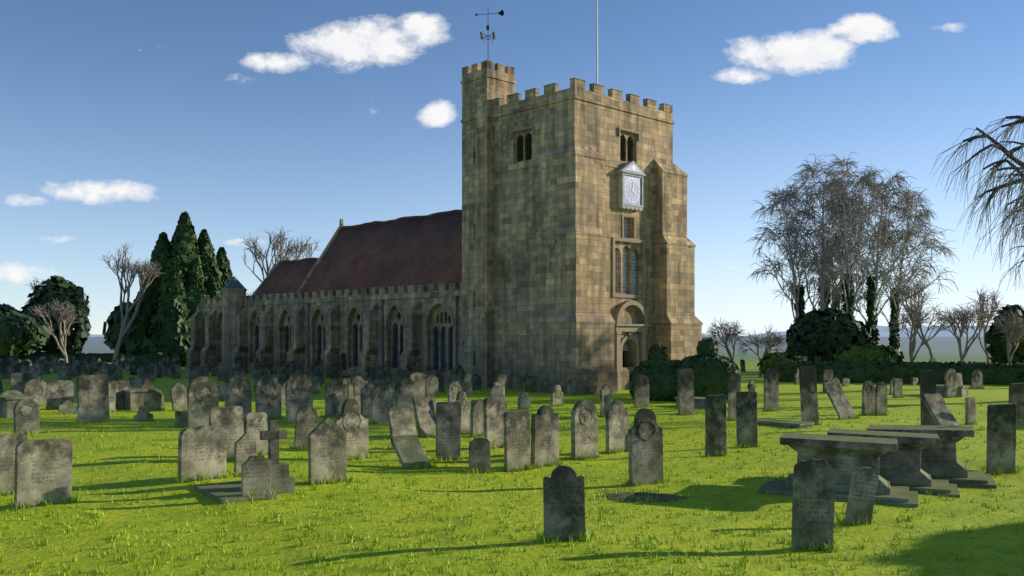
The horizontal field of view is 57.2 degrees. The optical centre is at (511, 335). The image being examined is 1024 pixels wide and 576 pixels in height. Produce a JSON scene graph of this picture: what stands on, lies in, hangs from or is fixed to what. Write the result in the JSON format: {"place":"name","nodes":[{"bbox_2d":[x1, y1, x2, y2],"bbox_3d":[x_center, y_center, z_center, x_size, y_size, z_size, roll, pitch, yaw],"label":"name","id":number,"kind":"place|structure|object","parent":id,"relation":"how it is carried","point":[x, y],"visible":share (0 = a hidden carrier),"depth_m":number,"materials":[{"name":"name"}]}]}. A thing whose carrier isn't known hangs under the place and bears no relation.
{"place":"outdoors","nodes":[
{"label":"outdoors","id":0,"kind":"place"},
{"bbox_2d":[0,337,1023,575],"bbox_3d":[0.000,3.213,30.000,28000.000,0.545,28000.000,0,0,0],"label":"lawn","id":1,"kind":"structure","parent":0,"point":[944,349],"depth_m":16.90,"materials":[{"name":"green plant"}]},
{"bbox_2d":[0,358,12,378],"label":"headstone","id":2,"kind":"object","parent":1,"relation":"on","point":[6,365],"visible":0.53,"depth_m":70.20,"materials":[{"name":"stone"}]},
{"bbox_2d":[0,433,27,494],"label":"headstone","id":3,"kind":"object","parent":1,"relation":"on","point":[9,442],"visible":0.64,"depth_m":18.08,"materials":[{"name":"stone"}]},
{"bbox_2d":[0,394,35,417],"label":"box tomb","id":4,"kind":"object","parent":1,"relation":"on","point":[7,403],"visible":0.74,"depth_m":34.45,"materials":[{"name":"stone"}]},
{"bbox_2d":[10,373,31,393],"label":"headstone","id":5,"kind":"object","parent":1,"relation":"on","point":[18,381],"visible":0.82,"depth_m":43.21,"materials":[{"name":"stone"}]},
{"bbox_2d":[0,303,51,359],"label":"dark evergreen","id":6,"kind":"object","parent":1,"relation":"on","point":[22,335],"visible":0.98,"depth_m":88.72,"materials":[{"name":"green plant"}]},
{"bbox_2d":[13,398,39,434],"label":"headstone","id":7,"kind":"object","parent":1,"relation":"on","point":[25,413],"visible":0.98,"depth_m":28.41,"materials":[{"name":"stone"}]},
{"bbox_2d":[23,379,46,405],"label":"headstone","id":8,"kind":"object","parent":1,"relation":"on","point":[37,388],"visible":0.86,"depth_m":40.86,"materials":[{"name":"stone"}]},
{"bbox_2d":[14,438,72,508],"bbox_3d":[-8.442,2.550,16.944,0.946,1.364,0.121,2,-2,-45],"label":"headstone","id":9,"kind":"object","parent":1,"relation":"on","point":[43,468],"visible":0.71,"depth_m":16.87,"materials":[{"name":"stone"}]},
{"bbox_2d":[27,298,80,362],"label":"bare tree","id":10,"kind":"object","parent":1,"relation":"on","point":[59,319],"depth_m":88.66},
{"bbox_2d":[46,380,73,409],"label":"headstone","id":11,"kind":"object","parent":1,"relation":"on","point":[58,392],"visible":0.87,"depth_m":39.48,"materials":[{"name":"stone"}]},
{"bbox_2d":[21,353,130,361],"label":"hedge","id":12,"kind":"object","parent":1,"relation":"on","point":[109,358],"depth_m":116.09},
{"bbox_2d":[21,275,132,353],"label":"trees","id":13,"kind":"object","parent":1,"relation":"on","point":[61,289],"visible":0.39,"depth_m":118.21,"materials":[{"name":"green plant"}]},
{"bbox_2d":[76,374,108,423],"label":"headstone","id":14,"kind":"object","parent":1,"relation":"on","point":[92,397],"visible":0.87,"depth_m":32.59,"materials":[{"name":"stone"}]},
{"bbox_2d":[110,381,128,409],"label":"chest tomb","id":15,"kind":"object","parent":1,"relation":"on","point":[121,386],"visible":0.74,"depth_m":40.20,"materials":[{"name":"stone"}]},
{"bbox_2d":[98,243,164,360],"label":"bare tree","id":16,"kind":"object","parent":1,"relation":"on","point":[143,282],"depth_m":94.96,"materials":[{"name":"plant"}]},
{"bbox_2d":[123,388,148,410],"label":"box tomb","id":17,"kind":"object","parent":1,"relation":"on","point":[133,397],"visible":0.54,"depth_m":40.08,"materials":[{"name":"stone"}]},
{"bbox_2d":[133,405,152,421],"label":"headstone","id":18,"kind":"object","parent":1,"relation":"on","point":[142,414],"visible":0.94,"depth_m":33.76,"materials":[{"name":"stone"}]},
{"bbox_2d":[130,353,170,374],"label":"yew dome","id":19,"kind":"structure","parent":1,"relation":"on","point":[143,356],"depth_m":76.94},
{"bbox_2d":[143,388,163,410],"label":"headstone","id":20,"kind":"object","parent":1,"relation":"on","point":[153,399],"visible":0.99,"depth_m":39.53,"materials":[{"name":"stone"}]},
{"bbox_2d":[170,382,186,410],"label":"headstone","id":21,"kind":"object","parent":1,"relation":"on","point":[178,393],"visible":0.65,"depth_m":39.71,"materials":[{"name":"stone"}]},
{"bbox_2d":[125,211,232,366],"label":"conifer trees","id":22,"kind":"object","parent":1,"relation":"on","point":[195,270],"visible":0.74,"depth_m":97.17,"materials":[{"name":"green plant"}]},
{"bbox_2d":[178,425,226,482],"bbox_3d":[-6.449,2.523,19.599,0.143,1.317,1.041,-2,-3,41],"label":"headstone","id":23,"kind":"object","parent":1,"relation":"on","point":[201,448],"visible":0.84,"depth_m":19.51,"materials":[{"name":"stone"}]},
{"bbox_2d":[187,376,218,427],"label":"headstone","id":24,"kind":"object","parent":1,"relation":"on","point":[202,396],"visible":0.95,"depth_m":30.70,"materials":[{"name":"stone"}]},
{"bbox_2d":[208,406,243,459],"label":"headstone","id":25,"kind":"object","parent":1,"relation":"on","point":[229,420],"visible":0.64,"depth_m":23.21,"materials":[{"name":"stone"}]},
{"bbox_2d":[194,481,276,503],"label":"ledger slab","id":26,"kind":"structure","parent":1,"relation":"on","point":[219,492],"depth_m":17.71,"materials":[{"name":"stone"}]},
{"bbox_2d":[224,375,251,420],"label":"headstone","id":27,"kind":"object","parent":1,"relation":"on","point":[237,391],"visible":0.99,"depth_m":35.09,"materials":[{"name":"stone"}]},
{"bbox_2d":[234,433,255,476],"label":"headstone","id":28,"kind":"object","parent":1,"relation":"on","point":[244,446],"visible":0.49,"depth_m":20.23,"materials":[{"name":"stone"}]},
{"bbox_2d":[241,455,270,495],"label":"headstone","id":29,"kind":"object","parent":1,"relation":"on","point":[256,473],"visible":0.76,"depth_m":17.44,"materials":[{"name":"stone"}]},
{"bbox_2d":[244,412,267,454],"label":"headstone","id":30,"kind":"object","parent":1,"relation":"on","point":[255,423],"visible":0.63,"depth_m":24.22,"materials":[{"name":"stone"}]},
{"bbox_2d":[255,375,281,419],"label":"headstone","id":31,"kind":"object","parent":1,"relation":"on","point":[268,402],"visible":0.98,"depth_m":35.79,"materials":[{"name":"stone"}]},
{"bbox_2d":[260,420,294,493],"bbox_3d":[-4.652,2.407,18.341,0.660,1.500,0.540,0,0,-33],"label":"cross monument","id":32,"kind":"object","parent":1,"relation":"on","point":[282,481],"visible":0.7,"depth_m":18.24,"materials":[{"name":"stone"}]},
{"bbox_2d":[240,225,320,282],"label":"bare tree","id":33,"kind":"object","parent":1,"relation":"on","point":[268,267],"depth_m":128.15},
{"bbox_2d":[285,373,312,423],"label":"headstone","id":34,"kind":"object","parent":1,"relation":"on","point":[298,390],"visible":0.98,"depth_m":34.07,"materials":[{"name":"stone"}]},
{"bbox_2d":[293,405,317,448],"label":"headstone","id":35,"kind":"object","parent":1,"relation":"on","point":[306,422],"visible":0.69,"depth_m":26.41,"materials":[{"name":"stone"}]},
{"bbox_2d":[310,360,322,385],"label":"headstone","id":36,"kind":"object","parent":1,"relation":"on","point":[316,369],"visible":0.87,"depth_m":59.90,"materials":[{"name":"stone"}]},
{"bbox_2d":[308,417,346,484],"bbox_3d":[-3.841,2.469,19.579,0.885,1.566,0.103,-1,1,-43],"label":"headstone","id":37,"kind":"object","parent":1,"relation":"on","point":[327,447],"visible":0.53,"depth_m":19.52,"materials":[{"name":"stone"}]},
{"bbox_2d":[325,378,347,416],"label":"headstone","id":38,"kind":"object","parent":1,"relation":"on","point":[336,390],"visible":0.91,"depth_m":37.47,"materials":[{"name":"stone"}]},
{"bbox_2d":[334,398,368,459],"bbox_3d":[-4.101,2.478,23.968,0.138,1.767,1.054,-2,-2,41],"label":"headstone","id":39,"kind":"object","parent":1,"relation":"on","point":[351,421],"visible":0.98,"depth_m":23.98,"materials":[{"name":"stone"}]},
{"bbox_2d":[360,382,373,416],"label":"headstone","id":40,"kind":"object","parent":1,"relation":"on","point":[365,394],"visible":0.47,"depth_m":37.52,"materials":[{"name":"stone"}]},
{"bbox_2d":[370,380,393,423],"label":"headstone","id":41,"kind":"object","parent":1,"relation":"on","point":[382,398],"visible":0.91,"depth_m":34.05,"materials":[{"name":"stone"}]},
{"bbox_2d":[375,365,392,387],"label":"headstone","id":42,"kind":"object","parent":1,"relation":"on","point":[383,372],"visible":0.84,"depth_m":54.46,"materials":[{"name":"stone"}]},
{"bbox_2d":[387,405,416,449],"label":"headstone","id":43,"kind":"object","parent":1,"relation":"on","point":[401,420],"visible":0.7,"depth_m":26.90,"materials":[{"name":"stone"}]},
{"bbox_2d":[394,369,413,412],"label":"headstone","id":44,"kind":"object","parent":1,"relation":"on","point":[404,390],"visible":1,"depth_m":37.54,"materials":[{"name":"stone"}]},
{"bbox_2d":[391,435,431,468],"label":"headstone","id":45,"kind":"object","parent":1,"relation":"on","point":[408,448],"visible":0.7,"depth_m":22.83,"materials":[{"name":"stone"}]},
{"bbox_2d":[410,372,425,397],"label":"headstone","id":46,"kind":"object","parent":1,"relation":"on","point":[418,379],"visible":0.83,"depth_m":46.82,"materials":[{"name":"stone"}]},
{"bbox_2d":[412,397,435,436],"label":"headstone","id":47,"kind":"object","parent":1,"relation":"on","point":[424,413],"visible":0.7,"depth_m":30.11,"materials":[{"name":"stone"}]},
{"bbox_2d":[425,375,437,396],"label":"headstone","id":48,"kind":"object","parent":1,"relation":"on","point":[431,386],"visible":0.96,"depth_m":48.74,"materials":[{"name":"stone"}]},
{"bbox_2d":[185,0,702,394],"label":"church","id":49,"kind":"structure","parent":1,"relation":"on","point":[559,248],"depth_m":58.42,"materials":[{"name":"stone"}]},
{"bbox_2d":[435,402,461,459],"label":"headstone","id":50,"kind":"object","parent":1,"relation":"on","point":[448,429],"visible":0.73,"depth_m":24.22,"materials":[{"name":"stone"}]},
{"bbox_2d":[455,391,469,434],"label":"headstone","id":51,"kind":"object","parent":1,"relation":"on","point":[465,410],"visible":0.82,"depth_m":30.87,"materials":[{"name":"stone"}]},
{"bbox_2d":[470,400,483,436],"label":"headstone","id":52,"kind":"object","parent":1,"relation":"on","point":[476,420],"visible":0.53,"depth_m":30.17,"materials":[{"name":"stone"}]},
{"bbox_2d":[469,437,490,472],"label":"headstone","id":53,"kind":"object","parent":1,"relation":"on","point":[479,452],"visible":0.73,"depth_m":22.05,"materials":[{"name":"stone"}]},
{"bbox_2d":[483,397,506,448],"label":"headstone","id":54,"kind":"object","parent":1,"relation":"on","point":[494,409],"visible":0.66,"depth_m":26.75,"materials":[{"name":"stone"}]},
{"bbox_2d":[503,410,530,471],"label":"headstone","id":55,"kind":"object","parent":1,"relation":"on","point":[516,438],"visible":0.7,"depth_m":22.69,"materials":[{"name":"stone"}]},
{"bbox_2d":[531,405,558,467],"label":"headstone","id":56,"kind":"object","parent":1,"relation":"on","point":[545,434],"visible":0.84,"depth_m":23.41,"materials":[{"name":"stone"}]},
{"bbox_2d":[550,385,562,406],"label":"headstone","id":57,"kind":"object","parent":1,"relation":"on","point":[557,395],"visible":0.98,"depth_m":41.69,"materials":[{"name":"stone"}]},
{"bbox_2d":[543,465,585,540],"bbox_3d":[0.790,2.614,14.196,0.629,1.321,0.114,-1,-1,-8],"label":"headstone","id":58,"kind":"object","parent":1,"relation":"on","point":[564,501],"visible":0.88,"depth_m":14.14,"materials":[{"name":"stone"}]},
{"bbox_2d":[571,399,597,459],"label":"headstone","id":59,"kind":"object","parent":1,"relation":"on","point":[584,427],"visible":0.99,"depth_m":24.95,"materials":[{"name":"stone"}]},
{"bbox_2d":[600,384,611,416],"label":"headstone","id":60,"kind":"object","parent":1,"relation":"on","point":[605,396],"visible":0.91,"depth_m":36.72,"materials":[{"name":"stone"}]},
{"bbox_2d":[605,400,628,453],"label":"headstone","id":61,"kind":"object","parent":1,"relation":"on","point":[617,420],"visible":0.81,"depth_m":26.20,"materials":[{"name":"stone"}]},
{"bbox_2d":[634,375,649,407],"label":"headstone","id":62,"kind":"object","parent":1,"relation":"on","point":[641,389],"visible":0.99,"depth_m":41.73,"materials":[{"name":"stone"}]},
{"bbox_2d":[597,492,687,502],"bbox_3d":[2.580,3.233,18.958,2.164,0.156,1.390,0,0,0],"label":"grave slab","id":63,"kind":"object","parent":1,"relation":"on","point":[661,497],"visible":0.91,"depth_m":18.86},
{"bbox_2d":[628,408,663,485],"bbox_3d":[2.972,2.538,20.875,0.859,1.875,0.157,-2,1,-29],"label":"headstone","id":64,"kind":"object","parent":1,"relation":"on","point":[645,448],"visible":0.99,"depth_m":20.79,"materials":[{"name":"stone"}]},
{"bbox_2d":[629,359,682,400],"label":"bush","id":65,"kind":"object","parent":1,"relation":"on","point":[655,367],"depth_m":46.37,"materials":[{"name":"plant"}]},
{"bbox_2d":[648,344,667,359],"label":"yew drum","id":66,"kind":"object","parent":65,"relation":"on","point":[652,352],"depth_m":53.08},
{"bbox_2d":[677,369,694,415],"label":"headstone","id":67,"kind":"object","parent":1,"relation":"on","point":[685,385],"visible":0.87,"depth_m":37.91,"materials":[{"name":"stone"}]},
{"bbox_2d":[679,338,740,400],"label":"bush","id":68,"kind":"object","parent":1,"relation":"on","point":[733,367],"depth_m":45.74,"materials":[{"name":"plant"}]},
{"bbox_2d":[705,395,726,456],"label":"headstone","id":69,"kind":"object","parent":1,"relation":"on","point":[715,427],"visible":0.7,"depth_m":26.02,"materials":[{"name":"stone"}]},
{"bbox_2d":[703,318,744,359],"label":"bare tree","id":70,"kind":"object","parent":1,"relation":"on","point":[732,335],"depth_m":83.74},
{"bbox_2d":[728,374,740,420],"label":"headstone","id":71,"kind":"object","parent":1,"relation":"on","point":[734,384],"visible":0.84,"depth_m":35.06,"materials":[{"name":"stone"}]},
{"bbox_2d":[736,391,757,447],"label":"headstone","id":72,"kind":"object","parent":1,"relation":"on","point":[746,419],"visible":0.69,"depth_m":27.79,"materials":[{"name":"stone"}]},
{"bbox_2d":[737,326,788,376],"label":"bare tree","id":73,"kind":"object","parent":1,"relation":"on","point":[769,339],"depth_m":73.93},
{"bbox_2d":[764,368,778,411],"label":"headstone","id":74,"kind":"object","parent":1,"relation":"on","point":[771,388],"visible":0.99,"depth_m":39.92,"materials":[{"name":"stone"}]},
{"bbox_2d":[757,418,814,428],"bbox_3d":[9.571,3.188,33.571,1.020,0.300,2.120,0,0,-44],"label":"slab","id":75,"kind":"object","parent":1,"relation":"on","point":[786,423],"visible":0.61,"depth_m":33.08,"materials":[{"name":"stone"}]},
{"bbox_2d":[799,366,818,424],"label":"headstone","id":76,"kind":"object","parent":1,"relation":"on","point":[808,393],"visible":0.87,"depth_m":34.10,"materials":[{"name":"stone"}]},
{"bbox_2d":[791,458,834,550],"bbox_3d":[4.601,2.661,14.356,0.630,1.585,0.090,2,0,-2],"label":"headstone","id":77,"kind":"object","parent":1,"relation":"on","point":[813,503],"visible":0.7,"depth_m":14.31,"materials":[{"name":"stone"}]},
{"bbox_2d":[757,342,904,375],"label":"laurel shrubs","id":78,"kind":"object","parent":1,"relation":"on","point":[867,351],"visible":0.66,"depth_m":76.72,"materials":[{"name":"green plant"}]},
{"bbox_2d":[757,479,917,506],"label":"tomb platform","id":79,"kind":"structure","parent":1,"relation":"on","point":[900,496],"depth_m":19.10,"materials":[{"name":"stone"}]},
{"bbox_2d":[780,433,897,494],"bbox_3d":[6.841,2.716,19.722,2.280,1.150,1.120,1,1,21],"label":"chest tomb","id":80,"kind":"object","parent":1,"relation":"on","point":[843,457],"visible":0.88,"depth_m":19.33,"materials":[{"name":"stone"}]},
{"bbox_2d":[823,381,856,418],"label":"headstone","id":81,"kind":"object","parent":1,"relation":"on","point":[839,400],"visible":0.87,"depth_m":37.19,"materials":[{"name":"stone"}]},
{"bbox_2d":[793,273,900,350],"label":"ivy","id":82,"kind":"object","parent":1,"relation":"on","point":[870,322],"visible":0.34,"depth_m":86.75,"materials":[{"name":"green plant"}]},
{"bbox_2d":[844,467,878,524],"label":"headstone","id":83,"kind":"object","parent":1,"relation":"on","point":[862,490],"visible":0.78,"depth_m":16.52,"materials":[{"name":"stone"}]},
{"bbox_2d":[862,381,874,415],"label":"headstone","id":84,"kind":"object","parent":1,"relation":"on","point":[868,395],"visible":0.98,"depth_m":39.09,"materials":[{"name":"stone"}]},
{"bbox_2d":[874,382,887,415],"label":"headstone","id":85,"kind":"object","parent":1,"relation":"on","point":[881,390],"visible":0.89,"depth_m":39.05,"materials":[{"name":"stone"}]},
{"bbox_2d":[827,428,939,486],"bbox_3d":[8.230,2.737,20.898,2.280,1.150,1.120,1,0,22],"label":"chest tomb","id":86,"kind":"object","parent":1,"relation":"on","point":[902,466],"visible":0.55,"depth_m":20.38,"materials":[{"name":"stone"}]},
{"bbox_2d":[772,360,1023,383],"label":"hedge","id":87,"kind":"object","parent":1,"relation":"on","point":[857,372],"depth_m":64.13,"materials":[{"name":"plant"}]},
{"bbox_2d":[785,304,1023,363],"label":"bush","id":88,"kind":"object","parent":1,"relation":"on","point":[825,334],"visible":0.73,"depth_m":79.87,"materials":[{"name":"green plant"}]},
{"bbox_2d":[877,274,938,358],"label":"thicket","id":89,"kind":"object","parent":1,"relation":"on","point":[910,288],"depth_m":78.17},
{"bbox_2d":[886,300,952,361],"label":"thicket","id":90,"kind":"object","parent":1,"relation":"on","point":[914,313],"depth_m":73.32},
{"bbox_2d":[867,425,974,477],"bbox_3d":[9.594,2.723,22.068,2.280,1.150,1.120,-2,0,25],"label":"chest tomb","id":91,"kind":"object","parent":1,"relation":"on","point":[941,459],"visible":0.56,"depth_m":21.53,"materials":[{"name":"stone"}]},
{"bbox_2d":[890,478,959,497],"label":"tomb platform","id":92,"kind":"structure","parent":1,"relation":"on","point":[940,485],"depth_m":19.92,"materials":[{"name":"stone"}]},
{"bbox_2d":[920,370,935,424],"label":"headstone","id":93,"kind":"object","parent":1,"relation":"on","point":[927,381],"visible":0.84,"depth_m":33.21,"materials":[{"name":"stone"}]},
{"bbox_2d":[921,393,958,425],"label":"headstone","id":94,"kind":"object","parent":1,"relation":"on","point":[941,414],"visible":0.67,"depth_m":32.17,"materials":[{"name":"stone"}]},
{"bbox_2d":[944,369,957,397],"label":"headstone","id":95,"kind":"object","parent":1,"relation":"on","point":[951,383],"visible":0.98,"depth_m":49.38,"materials":[{"name":"stone"}]},
{"bbox_2d":[931,470,996,487],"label":"tomb platform","id":96,"kind":"structure","parent":1,"relation":"on","point":[979,479],"depth_m":21.01,"materials":[{"name":"stone"}]},
{"bbox_2d":[930,298,1001,362],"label":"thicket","id":97,"kind":"object","parent":1,"relation":"on","point":[959,318],"depth_m":69.05,"materials":[{"name":"plant"}]},
{"bbox_2d":[965,397,975,424],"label":"headstone","id":98,"kind":"object","parent":1,"relation":"on","point":[970,409],"visible":0.87,"depth_m":35.08,"materials":[{"name":"stone"}]},
{"bbox_2d":[930,115,1023,270],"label":"weeping tree","id":99,"kind":"object","parent":1,"relation":"on","point":[1009,186],"depth_m":48.36,"materials":[{"name":"plant"}]},
{"bbox_2d":[993,202,1023,293],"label":"tree branches","id":100,"kind":"object","parent":99,"relation":"attached to","point":[1016,266],"depth_m":63.49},
{"bbox_2d":[952,286,1005,362],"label":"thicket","id":101,"kind":"object","parent":1,"relation":"on","point":[981,296],"depth_m":80.65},
{"bbox_2d":[986,403,1016,474],"bbox_3d":[11.778,2.572,22.627,0.773,1.880,0.132,-1,2,-18],"label":"headstone","id":102,"kind":"object","parent":1,"relation":"on","point":[1001,435],"visible":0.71,"depth_m":22.54,"materials":[{"name":"stone"}]},
{"bbox_2d":[989,303,1023,362],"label":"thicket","id":103,"kind":"object","parent":1,"relation":"on","point":[1016,328],"depth_m":72.40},
{"bbox_2d":[1009,383,1023,429],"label":"headstone","id":104,"kind":"object","parent":1,"relation":"on","point":[1016,393],"visible":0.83,"depth_m":33.19,"materials":[{"name":"stone"}]},
{"bbox_2d":[0,0,1023,335],"label":"sky","id":105,"kind":"structure","parent":0,"point":[119,119],"materials":[{"name":"blue"}]},
{"bbox_2d":[89,325,989,336],"bbox_3d":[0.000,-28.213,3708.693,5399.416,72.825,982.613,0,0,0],"label":"distant hills","id":106,"kind":"structure","parent":0,"point":[882,332],"depth_m":3844.41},
{"bbox_2d":[746,181,859,319],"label":"birch","id":107,"kind":"object","parent":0,"point":[786,194],"depth_m":85.77,"materials":[{"name":"plant"}]},
{"bbox_2d":[766,154,874,310],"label":"birch","id":108,"kind":"object","parent":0,"point":[806,175],"depth_m":87.18,"materials":[{"name":"plant"}]},
{"bbox_2d":[797,191,891,318],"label":"birch","id":109,"kind":"object","parent":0,"point":[860,306],"depth_m":91.77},
{"bbox_2d":[800,154,906,314],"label":"birch","id":110,"kind":"object","parent":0,"point":[871,184],"depth_m":82.81,"materials":[{"name":"plant"}]},
{"bbox_2d":[805,163,952,337],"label":"birch","id":111,"kind":"object","parent":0,"point":[898,182],"depth_m":86.38,"materials":[{"name":"plant"}]},
{"bbox_2d":[853,181,959,335],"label":"birch","id":112,"kind":"object","parent":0,"point":[913,224],"depth_m":89.23,"materials":[{"name":"plant"}]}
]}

